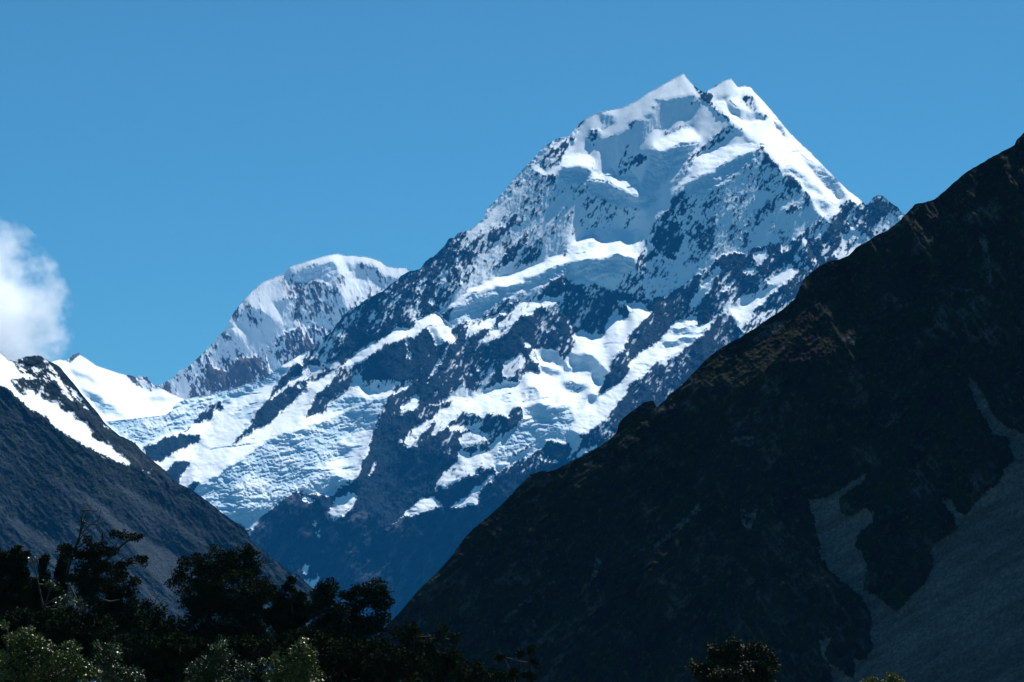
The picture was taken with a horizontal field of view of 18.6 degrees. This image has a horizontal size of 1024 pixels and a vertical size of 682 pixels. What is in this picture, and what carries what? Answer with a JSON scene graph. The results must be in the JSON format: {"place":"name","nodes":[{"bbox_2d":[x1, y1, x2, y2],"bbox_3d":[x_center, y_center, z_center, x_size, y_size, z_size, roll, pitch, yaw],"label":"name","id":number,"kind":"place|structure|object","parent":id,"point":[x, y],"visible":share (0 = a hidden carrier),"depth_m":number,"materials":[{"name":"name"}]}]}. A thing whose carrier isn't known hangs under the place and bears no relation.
{"place":"outdoors","nodes":[
{"label":"outdoors","id":0,"kind":"place"},
{"bbox_2d":[0,544,36,672],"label":"evergreen tree","id":1,"kind":"object","parent":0,"point":[16,580],"visible":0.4,"depth_m":188.89,"materials":[{"name":"green plant"}]},
{"bbox_2d":[14,553,69,646],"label":"evergreen tree","id":2,"kind":"object","parent":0,"point":[32,598],"visible":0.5,"depth_m":185.25,"materials":[{"name":"green plant"}]},
{"bbox_2d":[0,619,103,681],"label":"green bush","id":3,"kind":"object","parent":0,"point":[19,670],"visible":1,"depth_m":104.34,"materials":[{"name":"green plant"}]},
{"bbox_2d":[27,555,87,614],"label":"green bush","id":4,"kind":"object","parent":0,"point":[70,596],"visible":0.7,"depth_m":164.51,"materials":[{"name":"green plant"}]},
{"bbox_2d":[0,604,130,680],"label":"evergreen tree","id":5,"kind":"object","parent":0,"point":[87,627],"visible":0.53,"depth_m":158.75,"materials":[{"name":"green plant"}]},
{"bbox_2d":[55,505,148,681],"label":"windswept tree","id":6,"kind":"object","parent":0,"point":[88,583],"visible":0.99,"depth_m":174.62,"materials":[{"name":"green plant"}]},
{"bbox_2d":[89,640,145,681],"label":"green bush","id":7,"kind":"object","parent":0,"point":[130,675],"visible":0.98,"depth_m":111.29,"materials":[{"name":"green plant"}]},
{"bbox_2d":[52,353,185,421],"bbox_3d":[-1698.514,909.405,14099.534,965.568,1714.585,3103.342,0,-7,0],"label":"mountain","id":8,"kind":"structure","parent":0,"point":[108,395],"depth_m":13791.66,"materials":[{"name":"white snow"}]},
{"bbox_2d":[93,567,157,657],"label":"evergreen tree","id":9,"kind":"object","parent":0,"point":[122,615],"visible":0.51,"depth_m":177.28,"materials":[{"name":"green plant"}]},
{"bbox_2d":[122,593,184,680],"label":"evergreen tree","id":10,"kind":"object","parent":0,"point":[165,626],"visible":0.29,"depth_m":203.61,"materials":[{"name":"green plant"}]},
{"bbox_2d":[0,353,353,681],"bbox_3d":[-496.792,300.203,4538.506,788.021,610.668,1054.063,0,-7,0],"label":"hill","id":11,"kind":"structure","parent":0,"point":[67,454],"depth_m":4314.72,"materials":[{"name":"grey stone"}]},
{"bbox_2d":[100,629,286,681],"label":"evergreen tree","id":12,"kind":"object","parent":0,"point":[162,661],"visible":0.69,"depth_m":148.84,"materials":[{"name":"green plant"}]},
{"bbox_2d":[161,543,279,677],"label":"broad tree","id":13,"kind":"object","parent":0,"point":[211,596],"visible":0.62,"depth_m":198.55,"materials":[{"name":"green plant"}]},
{"bbox_2d":[180,635,267,681],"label":"green bush","id":14,"kind":"object","parent":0,"point":[222,672],"visible":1,"depth_m":107.26,"materials":[{"name":"green plant"}]},
{"bbox_2d":[159,254,410,398],"bbox_3d":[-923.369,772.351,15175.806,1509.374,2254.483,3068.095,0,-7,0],"label":"mountain","id":15,"kind":"structure","parent":0,"point":[288,315],"depth_m":14509.18,"materials":[{"name":"white snow"}]},
{"bbox_2d":[261,576,310,669],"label":"twiggy tree","id":16,"kind":"object","parent":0,"point":[282,614],"visible":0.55,"depth_m":195.10,"materials":[{"name":"green plant"}]},
{"bbox_2d":[262,636,326,681],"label":"green bush","id":17,"kind":"object","parent":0,"point":[280,671],"visible":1,"depth_m":103.27,"materials":[{"name":"green plant"}]},
{"bbox_2d":[296,576,350,675],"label":"evergreen tree","id":18,"kind":"object","parent":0,"point":[333,620],"visible":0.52,"depth_m":191.23,"materials":[{"name":"green plant"}]},
{"bbox_2d":[282,624,431,681],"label":"evergreen tree","id":19,"kind":"object","parent":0,"point":[355,656],"visible":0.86,"depth_m":153.99,"materials":[{"name":"green plant"}]},
{"bbox_2d":[336,576,395,676],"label":"evergreen tree","id":20,"kind":"object","parent":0,"point":[361,626],"visible":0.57,"depth_m":193.20,"materials":[{"name":"green plant"}]},
{"bbox_2d":[389,619,465,681],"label":"evergreen tree","id":21,"kind":"object","parent":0,"point":[442,666],"visible":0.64,"depth_m":187.01,"materials":[{"name":"green plant"}]},
{"bbox_2d":[448,659,518,681],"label":"evergreen tree","id":22,"kind":"object","parent":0,"point":[477,673],"visible":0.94,"depth_m":180.86,"materials":[{"name":"green plant"}]},
{"bbox_2d":[104,73,904,640],"bbox_3d":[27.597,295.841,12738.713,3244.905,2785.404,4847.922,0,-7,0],"label":"mountain","id":23,"kind":"structure","parent":0,"point":[586,285],"depth_m":11846.50,"materials":[{"name":"white snow"}]},
{"bbox_2d":[0,0,1023,385],"label":"sky","id":24,"kind":"structure","parent":0,"point":[162,162],"materials":[{"name":"blue"}]},
{"bbox_2d":[493,641,540,681],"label":"bare shrub","id":25,"kind":"object","parent":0,"point":[529,675],"visible":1,"depth_m":169.06,"materials":[{"name":"plant"}]},
{"bbox_2d":[374,133,1023,681],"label":"hill","id":26,"kind":"structure","parent":0,"point":[818,477],"depth_m":853.46,"materials":[{"name":"black stone"}]},
{"bbox_2d":[685,636,781,681],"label":"round tree","id":27,"kind":"object","parent":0,"point":[743,669],"visible":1,"depth_m":163.70,"materials":[{"name":"green plant"}]},
{"bbox_2d":[860,674,877,681],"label":"green bush","id":28,"kind":"object","parent":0,"point":[871,678],"visible":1,"depth_m":119.31,"materials":[{"name":"green plant"}]},
{"bbox_2d":[878,671,904,681],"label":"green bush","id":29,"kind":"object","parent":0,"point":[892,677],"visible":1,"depth_m":119.19,"materials":[{"name":"green plant"}]}
]}

